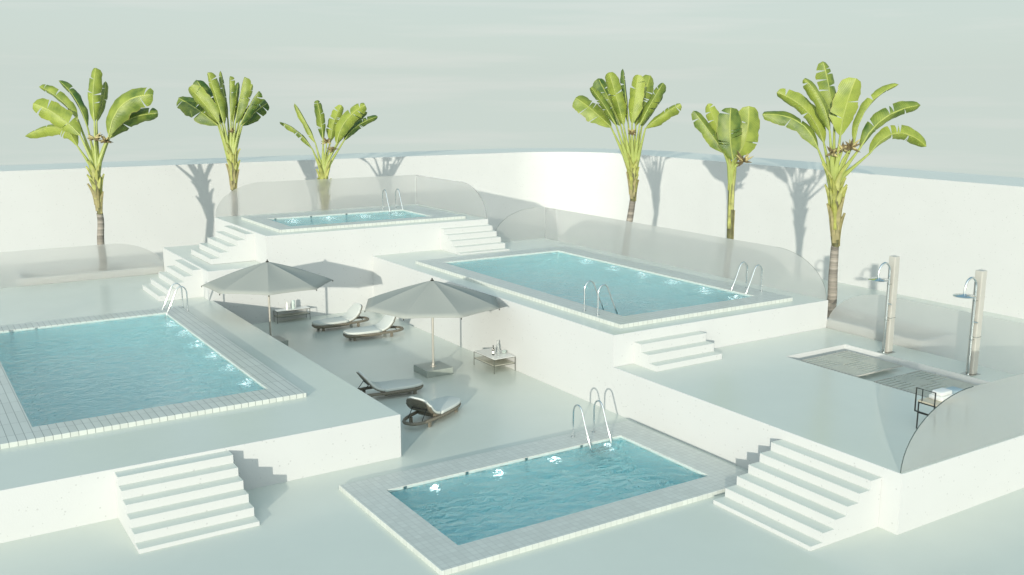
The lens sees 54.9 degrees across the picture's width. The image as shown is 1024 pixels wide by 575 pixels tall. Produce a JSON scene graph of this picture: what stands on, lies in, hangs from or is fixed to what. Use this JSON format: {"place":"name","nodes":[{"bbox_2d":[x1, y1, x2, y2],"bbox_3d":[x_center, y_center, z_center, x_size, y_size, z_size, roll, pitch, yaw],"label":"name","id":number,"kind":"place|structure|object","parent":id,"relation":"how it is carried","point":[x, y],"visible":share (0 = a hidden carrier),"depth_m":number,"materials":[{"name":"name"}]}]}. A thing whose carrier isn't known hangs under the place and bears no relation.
{"place":"outdoors","nodes":[
{"label":"outdoors","id":0,"kind":"place"},
{"bbox_2d":[142,259,202,300],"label":"staircase","id":1,"kind":"structure","parent":0,"point":[185,274],"depth_m":36.14,"materials":[{"name":"white concrete"}]},
{"bbox_2d":[114,450,259,553],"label":"staircase","id":2,"kind":"structure","parent":0,"point":[171,503],"depth_m":19.57,"materials":[{"name":"white concrete"}]},
{"bbox_2d":[0,274,400,542],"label":"raised terrace","id":3,"kind":"structure","parent":0,"point":[330,422],"depth_m":22.12,"materials":[{"name":"white paint"}]},
{"bbox_2d":[0,244,164,287],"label":"glass screen","id":4,"kind":"object","parent":3,"relation":"on","point":[52,265],"visible":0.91,"depth_m":38.96,"materials":[{"name":"white"}]},
{"bbox_2d":[0,306,305,448],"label":"swimming pool","id":5,"kind":"structure","parent":3,"relation":"in","point":[17,428],"depth_m":23.87,"materials":[{"name":"white tile"}]},
{"bbox_2d":[0,314,263,426],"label":"water","id":6,"kind":"structure","parent":5,"relation":"in","point":[69,373],"depth_m":26.63,"materials":[{"name":"teal liquid"}]},
{"bbox_2d":[162,283,188,314],"bbox_3d":[-11.477,0.713,33.495,0.815,1.631,0.740,-7,13,-32],"label":"pool ladder","id":7,"kind":"object","parent":5,"relation":"attached to","point":[174,296],"visible":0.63,"depth_m":33.41,"materials":[{"name":"silver metal"}]},
{"bbox_2d":[191,225,255,264],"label":"staircase","id":8,"kind":"structure","parent":0,"point":[230,244],"depth_m":37.47,"materials":[{"name":"white concrete"}]},
{"bbox_2d":[214,204,487,321],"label":"raised terrace","id":9,"kind":"structure","parent":0,"point":[341,258],"depth_m":38.19,"materials":[{"name":"white paint"}]},
{"bbox_2d":[215,175,486,218],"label":"glass screen","id":10,"kind":"object","parent":9,"relation":"on","point":[327,194],"visible":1,"depth_m":43.90,"materials":[{"name":"white"}]},
{"bbox_2d":[241,205,465,232],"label":"swimming pool","id":11,"kind":"structure","parent":9,"relation":"in","point":[265,221],"depth_m":40.78,"materials":[{"name":"tile"}]},
{"bbox_2d":[272,211,426,225],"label":"water","id":12,"kind":"structure","parent":11,"relation":"in","point":[344,218],"depth_m":41.07,"materials":[{"name":"teal liquid"}]},
{"bbox_2d":[382,189,402,211],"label":"pool ladder","id":13,"kind":"object","parent":11,"relation":"attached to","point":[395,199],"visible":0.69,"depth_m":43.81,"materials":[{"name":"silver metal"}]},
{"bbox_2d":[0,236,1023,574],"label":"ground","id":14,"kind":"structure","parent":0,"point":[320,524],"depth_m":19.27,"materials":[{"name":"grey concrete"}]},
{"bbox_2d":[163,245,268,323],"bbox_3d":[-11.764,-0.186,38.822,2.197,2.125,6.554,-7,13,-32],"label":"stair landing","id":15,"kind":"object","parent":14,"relation":"on","point":[251,308],"visible":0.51,"depth_m":36.43,"materials":[{"name":"white paint"}]},
{"bbox_2d":[201,260,332,345],"bbox_3d":[-8.185,0.515,33.186,4.088,2.965,4.088,-7,13,-32],"label":"parasol","id":16,"kind":"object","parent":14,"relation":"on","point":[267,277],"visible":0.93,"depth_m":32.12,"materials":[{"name":"grey fabric"}]},
{"bbox_2d":[273,306,309,323],"bbox_3d":[-8.277,1.023,37.044,1.286,0.462,0.396,-7,13,-32],"label":"side table","id":17,"kind":"object","parent":14,"relation":"on","point":[277,316],"visible":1,"depth_m":36.96,"materials":[{"name":"grey"}]},
{"bbox_2d":[312,303,368,330],"bbox_3d":[-6.268,1.059,36.040,2.240,0.792,0.800,-8,14,-35],"label":"sun lounger","id":18,"kind":"object","parent":14,"relation":"on","point":[350,315],"visible":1,"depth_m":35.91,"materials":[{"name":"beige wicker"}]},
{"bbox_2d":[343,315,403,340],"bbox_3d":[-4.867,1.344,34.627,2.240,0.792,0.800,-6,13,-30],"label":"sun lounger","id":19,"kind":"object","parent":14,"relation":"on","point":[384,324],"visible":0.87,"depth_m":34.46,"materials":[{"name":"white fabric"}]},
{"bbox_2d":[356,371,423,397],"bbox_3d":[-3.583,2.683,27.907,2.240,0.792,0.800,-5,13,-26],"label":"sun lounger","id":20,"kind":"object","parent":14,"relation":"on","point":[391,387],"visible":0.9,"depth_m":27.86,"materials":[{"name":"white fabric"}]},
{"bbox_2d":[402,396,460,426],"bbox_3d":[-2.098,3.080,25.929,0.800,0.792,2.240,7,13,30],"label":"sun lounger","id":21,"kind":"object","parent":14,"relation":"on","point":[437,408],"visible":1,"depth_m":25.64,"materials":[{"name":"grey metal"}]},
{"bbox_2d":[364,278,499,377],"bbox_3d":[-2.416,1.161,30.002,3.984,2.965,3.984,10,15,39],"label":"parasol","id":22,"kind":"object","parent":14,"relation":"on","point":[432,299],"visible":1,"depth_m":29.04,"materials":[{"name":"grey fabric"}]},
{"bbox_2d":[474,348,514,373],"bbox_3d":[-0.551,2.285,30.788,0.776,0.462,1.226,-7,13,-32],"label":"side table","id":23,"kind":"object","parent":14,"relation":"on","point":[490,359],"visible":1,"depth_m":30.59,"materials":[{"name":"grey"}]},
{"bbox_2d":[339,420,747,574],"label":"swimming pool","id":24,"kind":"structure","parent":14,"relation":"in","point":[430,545],"depth_m":20.70,"materials":[{"name":"tile"}]},
{"bbox_2d":[390,438,703,544],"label":"water","id":25,"kind":"structure","parent":24,"relation":"in","point":[467,508],"depth_m":21.36,"materials":[{"name":"teal liquid"}]},
{"bbox_2d":[571,400,611,447],"bbox_3d":[1.975,3.653,24.253,0.740,1.631,0.815,-7,13,-32],"label":"pool ladder","id":26,"kind":"object","parent":24,"relation":"attached to","point":[596,401],"visible":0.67,"depth_m":24.25,"materials":[{"name":"silver metal"}]},
{"bbox_2d":[612,328,1023,534],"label":"raised terrace","id":27,"kind":"structure","parent":14,"relation":"on","point":[743,405],"depth_m":23.11,"materials":[{"name":"white paint"}]},
{"bbox_2d":[868,255,899,353],"bbox_3d":[10.338,0.518,27.484,1.088,2.759,0.550,-7,13,-32],"label":"outdoor shower","id":28,"kind":"object","parent":27,"relation":"on","point":[892,280],"visible":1,"depth_m":27.57,"materials":[{"name":"silver metal"}]},
{"bbox_2d":[786,344,988,384],"bbox_3d":[9.973,2.283,26.199,2.530,0.199,4.750,-7,13,-32],"label":"shower tray","id":29,"kind":"object","parent":27,"relation":"in","point":[908,366],"visible":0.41,"depth_m":26.97,"materials":[{"name":"white concrete"}]},
{"bbox_2d":[801,351,901,376],"bbox_3d":[9.288,2.077,26.964,1.930,0.040,1.820,-7,13,-32],"label":"shower grate","id":30,"kind":"object","parent":29,"relation":"in","point":[843,360],"visible":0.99,"depth_m":26.89,"materials":[{"name":"grey stone"}]},
{"bbox_2d":[874,370,975,396],"bbox_3d":[10.568,2.469,25.008,1.930,0.040,1.800,-7,13,-32],"label":"shower grate","id":31,"kind":"object","parent":29,"relation":"in","point":[910,382],"visible":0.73,"depth_m":25.14,"materials":[{"name":"grey stone"}]},
{"bbox_2d":[826,294,1023,472],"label":"glass screen","id":32,"kind":"object","parent":27,"relation":"on","point":[971,418],"visible":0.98,"depth_m":25.70,"materials":[{"name":"white"}]},
{"bbox_2d":[914,387,942,428],"bbox_3d":[9.447,2.607,21.658,1.217,0.931,0.517,-7,13,-32],"label":"garden bench","id":33,"kind":"object","parent":27,"relation":"on","point":[934,402],"visible":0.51,"depth_m":21.40,"materials":[{"name":"metal"}]},
{"bbox_2d":[929,393,952,401],"bbox_3d":[9.406,2.381,21.564,0.480,0.100,0.340,-7,13,-32],"label":"folded towel","id":34,"kind":"object","parent":33,"relation":"on","point":[938,398],"visible":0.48,"depth_m":21.40,"materials":[{"name":"white fabric"}]},
{"bbox_2d":[932,388,951,395],"bbox_3d":[9.409,2.288,21.541,0.400,0.090,0.270,-7,13,-32],"label":"folded towel","id":35,"kind":"object","parent":34,"relation":"on","point":[942,391],"visible":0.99,"depth_m":21.46,"materials":[{"name":"white fabric"}]},
{"bbox_2d":[946,386,962,393],"bbox_3d":[9.796,2.310,21.798,0.320,0.150,0.310,-7,13,-32],"label":"folded towel","id":36,"kind":"object","parent":33,"relation":"on","point":[954,389],"visible":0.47,"depth_m":21.72,"materials":[{"name":"blue fabric"}]},
{"bbox_2d":[953,269,986,376],"bbox_3d":[11.726,0.950,25.328,1.088,2.759,0.550,-7,13,-32],"label":"outdoor shower","id":37,"kind":"object","parent":27,"relation":"on","point":[978,295],"visible":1,"depth_m":25.42,"materials":[{"name":"silver metal"}]},
{"bbox_2d":[0,148,1023,318],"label":"perimeter wall","id":38,"kind":"structure","parent":0,"point":[944,236],"depth_m":46.49,"materials":[{"name":"white paint"}]},
{"bbox_2d":[0,0,1023,177],"label":"sky","id":39,"kind":"structure","parent":0,"point":[436,75],"materials":[{"name":"grey"}]},
{"bbox_2d":[372,238,827,411],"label":"raised terrace","id":40,"kind":"structure","parent":0,"point":[579,356],"depth_m":29.60,"materials":[{"name":"white paint"}]},
{"bbox_2d":[440,225,509,254],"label":"staircase","id":41,"kind":"structure","parent":40,"relation":"on","point":[465,240],"depth_m":40.08,"materials":[{"name":"white concrete"}]},
{"bbox_2d":[416,246,792,327],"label":"swimming pool","id":42,"kind":"structure","parent":40,"relation":"in","point":[755,298],"depth_m":31.47,"materials":[{"name":"tile"}]},
{"bbox_2d":[447,252,747,315],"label":"water","id":43,"kind":"structure","parent":42,"relation":"in","point":[569,277],"depth_m":33.10,"materials":[{"name":"teal liquid"}]},
{"bbox_2d":[583,280,617,314],"bbox_3d":[2.576,0.632,28.534,0.815,1.631,0.740,-7,13,-32],"label":"pool ladder","id":44,"kind":"object","parent":42,"relation":"attached to","point":[598,298],"visible":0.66,"depth_m":28.34,"materials":[{"name":"silver metal"}]},
{"bbox_2d":[731,262,762,293],"bbox_3d":[7.513,0.036,31.585,0.815,1.631,0.740,-7,13,-32],"label":"pool ladder","id":45,"kind":"object","parent":42,"relation":"attached to","point":[747,276],"visible":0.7,"depth_m":31.67,"materials":[{"name":"silver metal"}]},
{"bbox_2d":[495,207,825,299],"bbox_3d":[4.474,-1.433,36.216,2.731,1.395,15.484,-7,13,-32],"label":"glass screen","id":46,"kind":"object","parent":40,"relation":"on","point":[787,270],"visible":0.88,"depth_m":36.40,"materials":[{"name":"white"}]},
{"bbox_2d":[633,331,721,371],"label":"staircase","id":47,"kind":"structure","parent":0,"point":[672,351],"depth_m":26.71,"materials":[{"name":"white concrete"}]},
{"bbox_2d":[713,439,881,550],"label":"staircase","id":48,"kind":"structure","parent":0,"point":[808,499],"depth_m":19.74,"materials":[{"name":"white concrete"}]},
{"bbox_3d":[10.840,1.714,31.070,1.730,1.523,5.800,-7,13,-32],"label":"planter","id":49,"kind":"object","parent":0,"visible":0},
{"bbox_2d":[762,61,926,316],"bbox_3d":[10.734,-3.163,31.898,5.337,8.180,1.834,2,11,7],"label":"bird-of-paradise tree","id":50,"kind":"object","parent":49,"relation":"in","point":[828,107],"visible":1,"depth_m":31.48,"materials":[{"name":"green plant"}]},
{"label":"planter","id":51,"kind":"object","parent":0,"visible":0},
{"bbox_2d":[26,68,157,244],"bbox_3d":[-17.196,-4.781,40.487,5.721,8.294,1.871,2,11,10],"label":"bird-of-paradise tree","id":52,"kind":"object","parent":51,"relation":"in","point":[128,108],"visible":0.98,"depth_m":39.77,"materials":[{"name":"green plant"}]},
{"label":"planter","id":53,"kind":"object","parent":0,"visible":0},
{"bbox_2d":[177,71,268,190],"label":"bird-of-paradise tree","id":54,"kind":"object","parent":53,"relation":"in","point":[214,108],"visible":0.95,"depth_m":42.66,"materials":[{"name":"green plant"}]},
{"bbox_2d":[280,100,377,178],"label":"bird-of-paradise tree","id":55,"kind":"object","parent":53,"relation":"in","point":[346,125],"visible":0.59,"depth_m":44.98,"materials":[{"name":"green plant"}]},
{"bbox_3d":[5.574,0.211,39.137,1.730,1.300,10.500,-7,13,-32],"label":"planter","id":56,"kind":"object","parent":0,"visible":0},
{"bbox_2d":[572,69,681,221],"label":"bird-of-paradise tree","id":57,"kind":"object","parent":56,"relation":"in","point":[641,112],"visible":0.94,"depth_m":40.75,"materials":[{"name":"green plant"}]},
{"bbox_2d":[691,103,759,238],"bbox_3d":[8.171,-3.339,36.814,2.266,6.961,2.158,-7,13,-32],"label":"bird-of-paradise tree","id":58,"kind":"object","parent":56,"relation":"in","point":[718,131],"visible":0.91,"depth_m":35.96,"materials":[{"name":"green plant"}]}
]}

